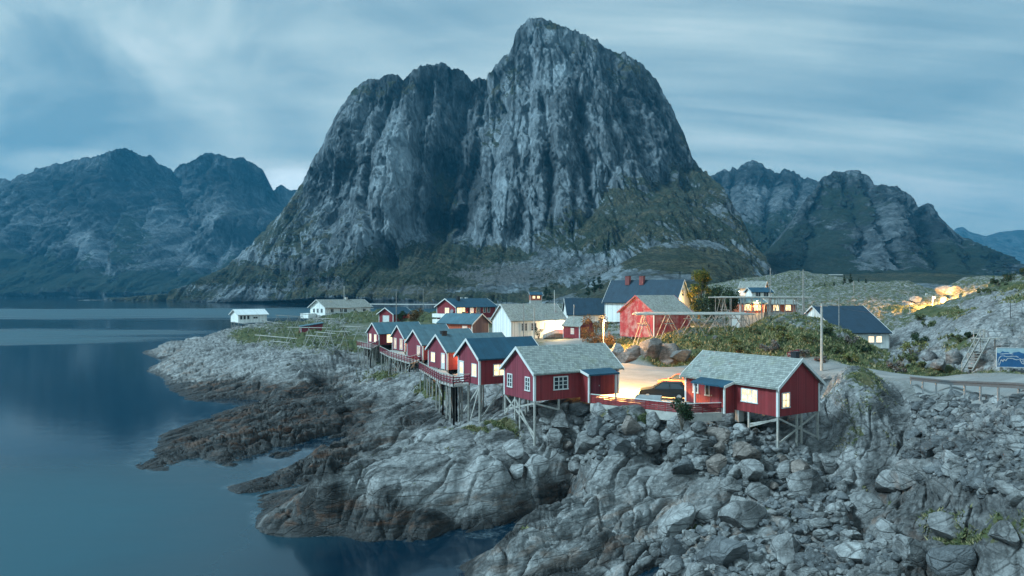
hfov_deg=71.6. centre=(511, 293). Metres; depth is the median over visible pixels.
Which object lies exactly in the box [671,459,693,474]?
boulder
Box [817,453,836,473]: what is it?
boulder
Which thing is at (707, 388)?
window
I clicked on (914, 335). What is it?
shrub
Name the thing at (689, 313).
drying rack
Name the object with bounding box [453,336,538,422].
fishing cabin
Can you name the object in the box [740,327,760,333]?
shrub
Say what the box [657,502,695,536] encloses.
boulder
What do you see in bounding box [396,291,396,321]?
utility pole
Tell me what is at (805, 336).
shrub
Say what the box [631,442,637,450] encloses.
boulder
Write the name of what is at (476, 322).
orange house
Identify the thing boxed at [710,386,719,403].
door
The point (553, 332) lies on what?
entrance ramp
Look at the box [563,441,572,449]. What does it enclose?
boulder
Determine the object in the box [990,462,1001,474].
boulder
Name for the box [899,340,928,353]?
shrub
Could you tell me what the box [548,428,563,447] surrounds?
boulder
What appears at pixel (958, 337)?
shrub
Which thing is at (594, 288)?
spruce tree
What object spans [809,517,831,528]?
boulder
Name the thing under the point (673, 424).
boulder
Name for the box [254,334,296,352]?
drying rack
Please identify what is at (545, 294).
spruce tree
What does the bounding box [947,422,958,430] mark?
boulder
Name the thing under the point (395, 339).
window
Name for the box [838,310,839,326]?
utility pole
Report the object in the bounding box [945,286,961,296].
boulder
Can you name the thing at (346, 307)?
drying rack
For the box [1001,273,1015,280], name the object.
shrub
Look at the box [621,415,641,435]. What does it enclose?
boulder
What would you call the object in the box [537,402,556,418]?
boulder
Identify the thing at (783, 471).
boulder
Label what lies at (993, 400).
boulder
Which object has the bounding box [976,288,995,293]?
shrub
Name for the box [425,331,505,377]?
fishing cabin
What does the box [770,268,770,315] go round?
utility pole
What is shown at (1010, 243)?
most distant mountains
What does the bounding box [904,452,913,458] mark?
boulder
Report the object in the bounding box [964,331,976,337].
shrub
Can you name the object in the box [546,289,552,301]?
spruce tree
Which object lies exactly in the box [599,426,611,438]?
boulder
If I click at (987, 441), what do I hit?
boulder
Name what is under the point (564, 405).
boulder
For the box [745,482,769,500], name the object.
boulder
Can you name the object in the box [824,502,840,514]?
boulder
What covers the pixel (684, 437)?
boulder
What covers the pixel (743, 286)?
house
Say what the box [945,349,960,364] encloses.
boulder
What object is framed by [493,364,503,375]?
window
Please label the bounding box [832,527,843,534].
boulder
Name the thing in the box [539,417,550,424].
boulder
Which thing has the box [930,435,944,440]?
boulder
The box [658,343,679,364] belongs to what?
boulder
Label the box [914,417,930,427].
boulder
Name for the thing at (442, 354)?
door
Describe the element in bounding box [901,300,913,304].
boulder
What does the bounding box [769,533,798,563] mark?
boulder
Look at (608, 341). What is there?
autumn bush
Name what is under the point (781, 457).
boulder
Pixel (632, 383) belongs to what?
gravel yard
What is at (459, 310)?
window
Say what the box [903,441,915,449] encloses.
boulder
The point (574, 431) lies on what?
boulder
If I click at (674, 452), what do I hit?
boulder
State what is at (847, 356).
shrub
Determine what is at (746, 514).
boulder
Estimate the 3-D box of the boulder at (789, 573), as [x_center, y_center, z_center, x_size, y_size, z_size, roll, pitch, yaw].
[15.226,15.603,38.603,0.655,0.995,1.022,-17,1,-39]
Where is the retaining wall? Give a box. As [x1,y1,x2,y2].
[590,403,721,421]
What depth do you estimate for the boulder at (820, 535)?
43.92 m
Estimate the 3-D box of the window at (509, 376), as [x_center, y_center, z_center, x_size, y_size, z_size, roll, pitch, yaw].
[-0.208,7.870,64.312,0.078,1.250,0.960,0,0,-31]
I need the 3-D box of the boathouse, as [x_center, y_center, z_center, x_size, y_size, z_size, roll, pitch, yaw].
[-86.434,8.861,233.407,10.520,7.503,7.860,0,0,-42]
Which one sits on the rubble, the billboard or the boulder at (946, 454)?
the boulder at (946, 454)
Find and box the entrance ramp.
[539,329,562,338]
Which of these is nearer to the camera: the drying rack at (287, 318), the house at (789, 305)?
the house at (789, 305)
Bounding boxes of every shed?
[299,322,323,332]
[560,316,595,337]
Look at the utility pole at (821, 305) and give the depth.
83.89 m
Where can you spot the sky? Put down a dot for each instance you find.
(925, 98)
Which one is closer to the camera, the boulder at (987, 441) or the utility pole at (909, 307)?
the boulder at (987, 441)
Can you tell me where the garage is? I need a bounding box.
[376,307,414,321]
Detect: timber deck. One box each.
[357,340,378,369]
[419,362,469,425]
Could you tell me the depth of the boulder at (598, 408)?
61.29 m
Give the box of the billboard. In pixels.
[996,347,1023,371]
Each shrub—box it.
[728,336,742,343]
[732,343,748,352]
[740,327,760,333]
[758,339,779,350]
[766,325,785,330]
[775,331,794,339]
[790,349,809,356]
[799,332,816,342]
[814,356,826,362]
[823,327,835,336]
[830,343,841,354]
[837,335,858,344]
[841,353,858,361]
[856,345,872,351]
[886,360,904,367]
[893,366,907,372]
[897,352,918,362]
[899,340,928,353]
[906,361,926,366]
[910,331,929,342]
[914,313,925,319]
[921,320,936,327]
[947,333,967,341]
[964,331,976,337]
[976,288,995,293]
[990,278,1010,285]
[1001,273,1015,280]
[1015,268,1023,275]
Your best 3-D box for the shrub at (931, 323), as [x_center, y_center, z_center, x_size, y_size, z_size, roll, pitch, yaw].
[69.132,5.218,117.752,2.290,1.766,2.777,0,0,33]
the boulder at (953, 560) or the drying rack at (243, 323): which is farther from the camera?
the drying rack at (243, 323)
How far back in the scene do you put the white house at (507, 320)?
154.61 m
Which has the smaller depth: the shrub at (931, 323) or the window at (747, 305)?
the shrub at (931, 323)
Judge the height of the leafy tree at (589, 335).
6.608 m
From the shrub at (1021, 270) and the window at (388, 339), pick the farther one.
the shrub at (1021, 270)
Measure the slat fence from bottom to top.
1.205 m
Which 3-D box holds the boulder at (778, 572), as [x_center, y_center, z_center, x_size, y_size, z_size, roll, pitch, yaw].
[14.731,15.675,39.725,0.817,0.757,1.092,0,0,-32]
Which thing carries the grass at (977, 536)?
on the shore terrain at (417, 480)
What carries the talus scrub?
on the mountain at (543, 123)
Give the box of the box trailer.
[630,394,661,402]
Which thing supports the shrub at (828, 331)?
on the shore terrain at (417, 480)
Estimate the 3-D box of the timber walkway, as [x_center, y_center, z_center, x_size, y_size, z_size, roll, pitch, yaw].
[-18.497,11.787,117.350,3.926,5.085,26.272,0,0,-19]
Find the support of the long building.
on the shore terrain at (417, 480)
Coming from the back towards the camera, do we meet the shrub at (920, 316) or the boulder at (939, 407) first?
the shrub at (920, 316)
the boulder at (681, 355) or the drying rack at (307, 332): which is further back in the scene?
the drying rack at (307, 332)
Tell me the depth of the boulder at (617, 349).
98.19 m
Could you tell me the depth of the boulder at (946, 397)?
57.86 m
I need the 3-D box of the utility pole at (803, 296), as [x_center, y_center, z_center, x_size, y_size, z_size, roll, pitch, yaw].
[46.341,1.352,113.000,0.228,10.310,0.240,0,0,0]
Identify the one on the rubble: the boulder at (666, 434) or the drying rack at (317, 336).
the boulder at (666, 434)
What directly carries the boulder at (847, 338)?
on the shore terrain at (417, 480)
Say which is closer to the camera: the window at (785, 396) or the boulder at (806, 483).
the boulder at (806, 483)
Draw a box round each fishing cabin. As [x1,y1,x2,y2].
[366,321,419,358]
[390,324,448,362]
[404,328,472,366]
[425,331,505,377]
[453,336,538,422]
[499,342,623,445]
[679,350,825,452]
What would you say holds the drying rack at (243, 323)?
on the shore terrain at (417, 480)
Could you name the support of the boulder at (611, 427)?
on the rubble
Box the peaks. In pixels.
[711,160,818,253]
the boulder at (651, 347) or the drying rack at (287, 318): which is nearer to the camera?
the boulder at (651, 347)
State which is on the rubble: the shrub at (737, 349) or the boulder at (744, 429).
the boulder at (744, 429)
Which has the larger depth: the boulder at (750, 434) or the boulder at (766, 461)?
the boulder at (750, 434)
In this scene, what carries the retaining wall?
on the shore terrain at (417, 480)
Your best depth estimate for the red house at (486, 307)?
193.81 m
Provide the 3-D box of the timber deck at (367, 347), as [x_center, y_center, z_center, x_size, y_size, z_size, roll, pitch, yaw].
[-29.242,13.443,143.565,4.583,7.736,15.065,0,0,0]
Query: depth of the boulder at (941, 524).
40.95 m
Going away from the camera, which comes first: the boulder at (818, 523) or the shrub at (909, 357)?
the boulder at (818, 523)
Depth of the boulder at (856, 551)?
39.51 m
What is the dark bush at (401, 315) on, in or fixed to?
on the shore terrain at (417, 480)
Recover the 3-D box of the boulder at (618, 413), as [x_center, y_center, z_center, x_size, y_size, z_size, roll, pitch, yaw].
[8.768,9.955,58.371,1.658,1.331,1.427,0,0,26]
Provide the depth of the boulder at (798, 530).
44.86 m
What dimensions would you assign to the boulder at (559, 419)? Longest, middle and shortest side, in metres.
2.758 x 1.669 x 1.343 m
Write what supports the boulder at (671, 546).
on the rubble
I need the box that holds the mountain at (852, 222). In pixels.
[763,170,1023,275]
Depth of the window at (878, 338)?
116.26 m
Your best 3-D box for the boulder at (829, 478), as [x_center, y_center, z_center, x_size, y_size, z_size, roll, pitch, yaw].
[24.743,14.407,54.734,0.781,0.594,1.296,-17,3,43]
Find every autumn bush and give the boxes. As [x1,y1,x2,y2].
[407,308,423,321]
[598,330,615,345]
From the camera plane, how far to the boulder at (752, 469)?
52.36 m
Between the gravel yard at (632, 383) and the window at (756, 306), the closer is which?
the gravel yard at (632, 383)
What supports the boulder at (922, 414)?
on the rubble
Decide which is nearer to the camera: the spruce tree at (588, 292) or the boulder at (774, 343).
the boulder at (774, 343)
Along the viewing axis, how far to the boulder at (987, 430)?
46.39 m
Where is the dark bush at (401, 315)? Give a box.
[397,310,406,321]
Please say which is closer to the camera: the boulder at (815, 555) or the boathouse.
the boulder at (815, 555)
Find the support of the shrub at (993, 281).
on the shore terrain at (417, 480)
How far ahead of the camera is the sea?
67.04 m
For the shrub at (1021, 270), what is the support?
on the shore terrain at (417, 480)
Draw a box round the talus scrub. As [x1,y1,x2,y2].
[186,192,750,295]
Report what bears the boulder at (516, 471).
on the shore terrain at (417, 480)
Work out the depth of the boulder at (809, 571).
38.17 m
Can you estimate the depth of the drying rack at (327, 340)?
148.31 m
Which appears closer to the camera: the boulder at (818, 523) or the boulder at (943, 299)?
the boulder at (818, 523)
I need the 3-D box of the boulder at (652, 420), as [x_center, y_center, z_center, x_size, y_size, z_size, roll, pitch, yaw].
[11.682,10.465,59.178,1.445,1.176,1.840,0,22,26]
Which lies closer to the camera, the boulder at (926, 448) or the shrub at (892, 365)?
the boulder at (926, 448)
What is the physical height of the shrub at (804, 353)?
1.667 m
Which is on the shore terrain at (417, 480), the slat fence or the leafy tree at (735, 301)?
the leafy tree at (735, 301)
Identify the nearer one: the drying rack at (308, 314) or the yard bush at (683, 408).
the yard bush at (683, 408)
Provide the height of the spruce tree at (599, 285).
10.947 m
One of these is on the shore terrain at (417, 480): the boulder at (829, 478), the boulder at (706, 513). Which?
the boulder at (706, 513)
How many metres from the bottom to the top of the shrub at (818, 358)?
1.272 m
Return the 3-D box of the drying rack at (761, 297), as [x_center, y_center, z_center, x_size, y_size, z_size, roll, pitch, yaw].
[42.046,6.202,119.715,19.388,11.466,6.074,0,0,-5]
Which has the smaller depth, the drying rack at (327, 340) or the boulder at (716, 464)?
the boulder at (716, 464)
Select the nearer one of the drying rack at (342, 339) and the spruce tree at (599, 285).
the drying rack at (342, 339)
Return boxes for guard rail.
[910,376,1023,402]
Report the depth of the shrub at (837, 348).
91.81 m
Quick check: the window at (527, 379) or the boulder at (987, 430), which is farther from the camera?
the window at (527, 379)
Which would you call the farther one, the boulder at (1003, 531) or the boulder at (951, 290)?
the boulder at (951, 290)
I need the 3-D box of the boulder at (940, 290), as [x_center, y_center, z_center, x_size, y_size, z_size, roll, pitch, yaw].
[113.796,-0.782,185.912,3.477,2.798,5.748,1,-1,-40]
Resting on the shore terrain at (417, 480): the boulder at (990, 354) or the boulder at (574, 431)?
the boulder at (990, 354)
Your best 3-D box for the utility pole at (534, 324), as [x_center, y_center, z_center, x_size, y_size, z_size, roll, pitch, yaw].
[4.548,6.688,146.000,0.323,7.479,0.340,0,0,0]
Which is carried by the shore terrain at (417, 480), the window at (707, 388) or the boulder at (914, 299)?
the boulder at (914, 299)
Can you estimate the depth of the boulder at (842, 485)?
51.83 m
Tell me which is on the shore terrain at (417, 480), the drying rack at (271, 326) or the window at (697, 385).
the drying rack at (271, 326)
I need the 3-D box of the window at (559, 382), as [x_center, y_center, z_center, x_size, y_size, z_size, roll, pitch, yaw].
[4.288,7.850,62.234,1.630,1.200,0.078,0,0,-31]
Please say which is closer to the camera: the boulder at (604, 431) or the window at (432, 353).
the boulder at (604, 431)
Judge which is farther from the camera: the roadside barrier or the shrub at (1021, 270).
the roadside barrier
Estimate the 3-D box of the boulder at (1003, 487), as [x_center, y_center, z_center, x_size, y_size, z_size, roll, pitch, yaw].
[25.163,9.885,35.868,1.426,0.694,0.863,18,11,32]
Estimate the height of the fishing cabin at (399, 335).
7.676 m
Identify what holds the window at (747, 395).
in the fishing cabin at (775, 386)
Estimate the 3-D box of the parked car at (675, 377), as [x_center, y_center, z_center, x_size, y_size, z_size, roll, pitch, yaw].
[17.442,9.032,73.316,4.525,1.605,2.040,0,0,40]
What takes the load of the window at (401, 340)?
in the fishing cabin at (399, 335)
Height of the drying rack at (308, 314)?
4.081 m
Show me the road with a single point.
(929, 388)
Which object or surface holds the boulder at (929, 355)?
on the shore terrain at (417, 480)
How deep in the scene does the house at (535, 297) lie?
330.33 m
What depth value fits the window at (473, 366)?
69.88 m
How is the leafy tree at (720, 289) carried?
on the shore terrain at (417, 480)
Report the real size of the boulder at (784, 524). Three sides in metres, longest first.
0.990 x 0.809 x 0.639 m
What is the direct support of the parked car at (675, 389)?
on the gravel yard at (632, 383)
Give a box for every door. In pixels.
[383,315,388,321]
[441,353,444,368]
[459,360,463,380]
[591,375,600,396]
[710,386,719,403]
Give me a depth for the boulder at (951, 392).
58.07 m
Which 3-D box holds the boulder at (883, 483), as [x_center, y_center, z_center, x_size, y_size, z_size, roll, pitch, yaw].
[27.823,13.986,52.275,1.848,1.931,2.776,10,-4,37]
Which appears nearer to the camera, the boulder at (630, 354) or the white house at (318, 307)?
the boulder at (630, 354)
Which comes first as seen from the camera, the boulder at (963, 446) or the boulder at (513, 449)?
the boulder at (963, 446)
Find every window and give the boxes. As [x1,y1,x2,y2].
[386,334,391,342]
[394,338,396,348]
[400,339,402,349]
[417,345,420,356]
[431,352,434,361]
[457,308,464,312]
[471,363,476,376]
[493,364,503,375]
[507,373,512,387]
[524,376,530,391]
[553,376,568,390]
[692,384,698,393]
[704,385,709,395]
[740,388,757,403]
[744,304,750,310]
[754,304,759,310]
[781,392,790,408]
[786,305,790,310]
[868,336,874,342]
[875,336,882,342]
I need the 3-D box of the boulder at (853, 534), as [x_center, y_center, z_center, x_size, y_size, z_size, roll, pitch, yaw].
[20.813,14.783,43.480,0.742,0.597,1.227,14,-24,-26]
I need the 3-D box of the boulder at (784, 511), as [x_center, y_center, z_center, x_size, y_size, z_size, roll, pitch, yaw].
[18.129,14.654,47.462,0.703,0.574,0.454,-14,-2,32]
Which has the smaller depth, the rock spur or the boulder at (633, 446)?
the boulder at (633, 446)
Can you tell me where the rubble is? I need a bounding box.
[541,392,1023,575]
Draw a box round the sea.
[0,298,658,575]
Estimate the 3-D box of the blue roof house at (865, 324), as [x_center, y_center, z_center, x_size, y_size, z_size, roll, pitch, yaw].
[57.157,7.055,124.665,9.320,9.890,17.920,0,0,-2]
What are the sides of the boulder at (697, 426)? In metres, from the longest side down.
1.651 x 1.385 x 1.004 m
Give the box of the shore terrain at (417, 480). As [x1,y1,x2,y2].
[135,270,1023,575]
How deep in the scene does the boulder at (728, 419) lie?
60.43 m
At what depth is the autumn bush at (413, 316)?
169.73 m
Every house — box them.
[300,297,372,318]
[432,296,497,322]
[436,312,491,332]
[490,303,566,338]
[528,292,542,303]
[602,276,691,321]
[729,298,767,327]
[738,281,768,295]
[743,287,773,298]
[764,299,799,316]
[804,305,892,349]
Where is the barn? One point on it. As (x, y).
(629, 325)
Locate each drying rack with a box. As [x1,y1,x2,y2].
[230,322,254,332]
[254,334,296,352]
[259,320,282,332]
[267,340,290,353]
[273,315,301,325]
[286,326,331,342]
[297,313,320,326]
[305,335,327,345]
[312,331,335,347]
[315,318,333,325]
[324,331,349,354]
[325,306,373,319]
[337,325,364,340]
[632,312,753,344]
[708,296,815,327]
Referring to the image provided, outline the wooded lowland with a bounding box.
[831,272,1002,288]
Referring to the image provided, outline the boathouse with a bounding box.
[228,309,268,328]
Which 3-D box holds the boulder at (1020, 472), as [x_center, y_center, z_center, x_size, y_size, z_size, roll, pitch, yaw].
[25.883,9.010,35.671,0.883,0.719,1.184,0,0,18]
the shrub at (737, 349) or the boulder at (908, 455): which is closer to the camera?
the boulder at (908, 455)
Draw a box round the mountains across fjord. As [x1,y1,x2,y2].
[0,148,295,297]
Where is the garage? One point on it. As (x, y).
(386, 314)
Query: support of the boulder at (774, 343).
on the shore terrain at (417, 480)
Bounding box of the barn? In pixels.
[617,295,692,338]
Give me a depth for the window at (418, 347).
109.70 m
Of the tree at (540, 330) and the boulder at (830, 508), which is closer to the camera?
the boulder at (830, 508)
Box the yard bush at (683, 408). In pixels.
[670,397,695,429]
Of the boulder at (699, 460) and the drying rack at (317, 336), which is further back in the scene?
the drying rack at (317, 336)
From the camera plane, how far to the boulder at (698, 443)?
54.52 m
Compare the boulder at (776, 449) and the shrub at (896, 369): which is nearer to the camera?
the boulder at (776, 449)
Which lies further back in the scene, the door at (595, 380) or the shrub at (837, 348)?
the shrub at (837, 348)
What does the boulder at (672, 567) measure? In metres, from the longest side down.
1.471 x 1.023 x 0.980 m
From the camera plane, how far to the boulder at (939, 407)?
56.62 m
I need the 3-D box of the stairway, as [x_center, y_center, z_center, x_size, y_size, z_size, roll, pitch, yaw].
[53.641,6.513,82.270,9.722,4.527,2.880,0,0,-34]
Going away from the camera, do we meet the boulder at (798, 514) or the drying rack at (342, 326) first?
the boulder at (798, 514)
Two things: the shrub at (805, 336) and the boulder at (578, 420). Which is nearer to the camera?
the boulder at (578, 420)
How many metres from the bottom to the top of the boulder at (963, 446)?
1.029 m
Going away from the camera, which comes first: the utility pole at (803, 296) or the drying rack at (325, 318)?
the utility pole at (803, 296)
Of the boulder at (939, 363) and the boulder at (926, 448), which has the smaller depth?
the boulder at (926, 448)
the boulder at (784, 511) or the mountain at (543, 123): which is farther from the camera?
the mountain at (543, 123)
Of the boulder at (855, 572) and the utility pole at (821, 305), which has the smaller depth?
the boulder at (855, 572)
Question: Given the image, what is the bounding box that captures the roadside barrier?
[371,304,498,304]
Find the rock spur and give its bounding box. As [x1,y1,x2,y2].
[546,239,761,303]
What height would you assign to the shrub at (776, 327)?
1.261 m
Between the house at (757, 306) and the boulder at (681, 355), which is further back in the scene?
the house at (757, 306)
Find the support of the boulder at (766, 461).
on the rubble
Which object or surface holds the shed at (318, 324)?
on the shore terrain at (417, 480)
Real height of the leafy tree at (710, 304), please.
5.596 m
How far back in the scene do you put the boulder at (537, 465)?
56.08 m
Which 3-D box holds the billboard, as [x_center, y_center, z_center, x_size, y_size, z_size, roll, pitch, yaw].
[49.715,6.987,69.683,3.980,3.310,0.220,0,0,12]
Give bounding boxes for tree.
[535,327,542,338]
[542,284,548,298]
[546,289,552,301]
[580,314,608,342]
[584,282,590,295]
[590,277,596,293]
[596,273,603,290]
[686,268,712,318]
[691,291,721,319]
[711,285,732,311]
[716,289,741,311]
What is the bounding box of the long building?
[562,298,604,321]
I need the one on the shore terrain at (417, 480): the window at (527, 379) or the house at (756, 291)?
the house at (756, 291)
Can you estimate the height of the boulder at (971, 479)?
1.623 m
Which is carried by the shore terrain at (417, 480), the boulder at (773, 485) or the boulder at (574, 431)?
the boulder at (773, 485)
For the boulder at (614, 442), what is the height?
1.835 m
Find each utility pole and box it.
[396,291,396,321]
[523,303,523,335]
[533,308,534,338]
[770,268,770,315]
[802,270,803,315]
[815,301,827,370]
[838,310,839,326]
[902,291,913,313]
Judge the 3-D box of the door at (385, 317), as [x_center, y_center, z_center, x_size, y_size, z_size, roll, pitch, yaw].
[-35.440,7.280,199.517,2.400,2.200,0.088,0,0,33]
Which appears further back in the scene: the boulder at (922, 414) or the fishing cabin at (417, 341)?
the fishing cabin at (417, 341)
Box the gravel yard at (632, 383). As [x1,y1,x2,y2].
[608,369,712,423]
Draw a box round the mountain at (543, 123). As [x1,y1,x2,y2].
[78,17,775,308]
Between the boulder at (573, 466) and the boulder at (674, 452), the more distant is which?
the boulder at (573, 466)
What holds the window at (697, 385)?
in the fishing cabin at (775, 386)
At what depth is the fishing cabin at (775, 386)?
58.99 m
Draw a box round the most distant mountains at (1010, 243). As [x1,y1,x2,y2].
[954,227,1023,263]
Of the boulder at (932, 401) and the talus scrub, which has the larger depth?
the talus scrub
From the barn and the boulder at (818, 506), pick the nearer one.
the boulder at (818, 506)
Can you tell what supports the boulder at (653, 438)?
on the rubble
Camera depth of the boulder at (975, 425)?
49.02 m
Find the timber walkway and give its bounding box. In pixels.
[380,346,419,375]
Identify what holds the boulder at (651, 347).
on the shore terrain at (417, 480)
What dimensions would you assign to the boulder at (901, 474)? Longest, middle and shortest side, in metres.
4.114 x 2.489 x 2.003 m
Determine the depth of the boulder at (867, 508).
49.51 m
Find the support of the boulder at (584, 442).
on the rubble
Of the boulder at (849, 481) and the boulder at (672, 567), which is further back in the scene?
the boulder at (849, 481)
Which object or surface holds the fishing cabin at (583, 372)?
on the shore terrain at (417, 480)
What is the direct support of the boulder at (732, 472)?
on the rubble
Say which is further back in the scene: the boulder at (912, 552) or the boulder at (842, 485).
the boulder at (842, 485)
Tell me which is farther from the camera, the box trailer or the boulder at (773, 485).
the box trailer
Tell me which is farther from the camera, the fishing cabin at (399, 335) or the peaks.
the peaks
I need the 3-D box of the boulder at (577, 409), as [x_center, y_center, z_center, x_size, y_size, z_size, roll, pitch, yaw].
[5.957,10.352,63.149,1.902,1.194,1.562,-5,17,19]
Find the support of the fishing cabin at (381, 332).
on the shore terrain at (417, 480)
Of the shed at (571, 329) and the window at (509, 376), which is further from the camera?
the shed at (571, 329)
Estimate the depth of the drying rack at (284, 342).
142.43 m
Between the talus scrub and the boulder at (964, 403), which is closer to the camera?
the boulder at (964, 403)
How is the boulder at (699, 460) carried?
on the rubble
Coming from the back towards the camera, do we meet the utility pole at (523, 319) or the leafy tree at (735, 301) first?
the utility pole at (523, 319)
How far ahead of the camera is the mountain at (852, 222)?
1721.13 m
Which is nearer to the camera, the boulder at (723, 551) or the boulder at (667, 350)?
the boulder at (723, 551)
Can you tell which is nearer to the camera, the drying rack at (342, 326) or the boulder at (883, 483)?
the boulder at (883, 483)
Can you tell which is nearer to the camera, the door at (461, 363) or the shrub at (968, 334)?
the door at (461, 363)
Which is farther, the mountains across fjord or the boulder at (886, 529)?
the mountains across fjord
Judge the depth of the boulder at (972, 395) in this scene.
55.68 m
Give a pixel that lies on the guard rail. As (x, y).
(999, 385)
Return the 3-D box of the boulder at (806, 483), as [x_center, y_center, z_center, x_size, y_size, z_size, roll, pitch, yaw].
[21.614,14.243,52.344,3.115,2.544,2.011,-7,-11,-35]
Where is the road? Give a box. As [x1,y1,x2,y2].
[546,330,1023,422]
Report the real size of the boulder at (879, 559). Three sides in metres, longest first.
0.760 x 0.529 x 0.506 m
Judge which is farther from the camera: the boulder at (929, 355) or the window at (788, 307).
the window at (788, 307)
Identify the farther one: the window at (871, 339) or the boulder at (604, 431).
the window at (871, 339)
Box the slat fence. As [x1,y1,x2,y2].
[591,394,721,412]
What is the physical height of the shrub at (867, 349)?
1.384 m
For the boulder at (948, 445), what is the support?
on the rubble
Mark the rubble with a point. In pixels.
(753, 565)
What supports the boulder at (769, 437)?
on the rubble
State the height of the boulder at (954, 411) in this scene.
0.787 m
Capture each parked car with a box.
[639,381,684,399]
[657,373,684,384]
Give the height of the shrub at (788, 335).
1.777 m
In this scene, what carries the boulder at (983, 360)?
on the shore terrain at (417, 480)
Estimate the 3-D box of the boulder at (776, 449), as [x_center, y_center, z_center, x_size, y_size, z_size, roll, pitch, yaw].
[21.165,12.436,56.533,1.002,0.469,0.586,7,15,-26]
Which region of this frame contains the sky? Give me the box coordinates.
[0,0,1023,235]
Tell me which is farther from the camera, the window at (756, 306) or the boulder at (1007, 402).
the window at (756, 306)
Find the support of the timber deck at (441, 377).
on the shore terrain at (417, 480)
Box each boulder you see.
[502,439,523,459]
[509,464,522,479]
[524,454,549,478]
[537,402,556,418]
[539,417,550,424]
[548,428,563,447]
[550,409,569,428]
[560,401,568,409]
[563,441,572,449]
[567,424,580,437]
[568,459,579,473]
[569,402,588,416]
[573,416,583,425]
[575,430,598,454]
[586,415,604,436]
[591,402,604,416]
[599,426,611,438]
[606,433,630,454]
[608,407,626,422]
[608,423,614,429]
[611,343,623,356]
[616,345,639,362]
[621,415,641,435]
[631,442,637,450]
[639,338,661,358]
[643,428,660,453]
[646,411,659,428]
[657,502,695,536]
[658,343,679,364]
[660,428,673,444]
[661,538,686,558]
[661,560,681,575]
[667,415,690,432]
[667,441,682,461]
[669,350,691,361]
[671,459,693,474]
[675,431,694,442]
[685,563,704,575]
[688,436,711,449]
[690,420,707,433]
[691,457,703,463]
[691,536,748,566]
[694,504,716,523]
[704,427,730,444]
[706,454,726,475]
[713,407,734,426]
[713,441,725,453]
[717,476,741,492]
[718,501,766,528]
[728,468,737,477]
[731,441,760,459]
[733,423,748,434]
[738,459,763,480]
[745,431,754,440]
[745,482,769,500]
[758,455,772,470]
[764,434,773,441]
[769,482,778,489]
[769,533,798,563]
[770,568,783,575]
[772,447,782,452]
[775,460,790,481]
[777,454,786,462]
[778,519,790,530]
[779,509,788,515]
[785,570,796,575]
[786,469,824,497]
[789,508,809,520]
[790,459,809,472]
[790,526,802,534]
[797,567,821,575]
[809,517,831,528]
[809,549,825,561]
[812,529,827,541]
[813,501,823,511]
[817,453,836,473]
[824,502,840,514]
[827,475,834,481]
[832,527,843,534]
[833,541,867,563]
[836,480,847,492]
[841,479,852,483]
[843,530,862,539]
[846,491,885,530]
[846,568,868,575]
[874,470,897,491]
[875,517,896,542]
[875,556,884,563]
[886,459,933,490]
[891,535,926,570]
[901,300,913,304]
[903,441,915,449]
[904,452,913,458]
[905,430,920,439]
[908,296,921,302]
[911,401,922,411]
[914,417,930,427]
[919,411,925,417]
[919,441,938,457]
[922,350,937,361]
[924,398,935,404]
[926,545,976,575]
[927,511,956,540]
[930,357,945,370]
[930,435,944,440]
[933,403,948,411]
[933,415,946,422]
[935,285,951,294]
[940,296,949,303]
[940,393,950,400]
[941,449,954,462]
[941,463,951,475]
[942,441,954,449]
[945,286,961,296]
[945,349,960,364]
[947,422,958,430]
[948,389,962,396]
[951,408,959,416]
[954,439,973,454]
[960,399,971,407]
[960,465,986,489]
[967,351,987,371]
[968,392,978,399]
[971,419,982,431]
[980,437,991,448]
[983,349,995,362]
[983,428,991,433]
[988,520,1019,546]
[989,395,1003,403]
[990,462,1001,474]
[994,480,1019,494]
[1005,398,1012,406]
[1005,435,1018,449]
[1014,468,1023,479]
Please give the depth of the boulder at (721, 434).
56.12 m
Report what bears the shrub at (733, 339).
on the shore terrain at (417, 480)
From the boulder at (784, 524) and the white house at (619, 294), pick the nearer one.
the boulder at (784, 524)
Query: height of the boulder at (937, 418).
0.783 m
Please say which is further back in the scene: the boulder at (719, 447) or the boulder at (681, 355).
the boulder at (681, 355)
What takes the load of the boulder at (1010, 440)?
on the rubble
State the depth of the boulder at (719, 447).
54.81 m
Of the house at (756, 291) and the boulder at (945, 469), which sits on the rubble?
the boulder at (945, 469)
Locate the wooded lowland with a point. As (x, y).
(930, 280)
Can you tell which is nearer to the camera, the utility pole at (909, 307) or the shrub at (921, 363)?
the shrub at (921, 363)
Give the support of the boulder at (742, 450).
on the rubble
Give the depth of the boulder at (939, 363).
82.41 m
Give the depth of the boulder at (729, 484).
51.79 m
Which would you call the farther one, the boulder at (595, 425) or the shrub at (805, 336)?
the shrub at (805, 336)
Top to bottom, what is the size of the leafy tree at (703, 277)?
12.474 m
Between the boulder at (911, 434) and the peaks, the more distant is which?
the peaks
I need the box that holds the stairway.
[961,329,1006,371]
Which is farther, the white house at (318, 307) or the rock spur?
the rock spur
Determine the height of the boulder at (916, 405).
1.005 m
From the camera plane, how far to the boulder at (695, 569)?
39.95 m
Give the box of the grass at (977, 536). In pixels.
[275,283,1023,545]
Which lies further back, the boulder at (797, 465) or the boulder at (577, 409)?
the boulder at (577, 409)

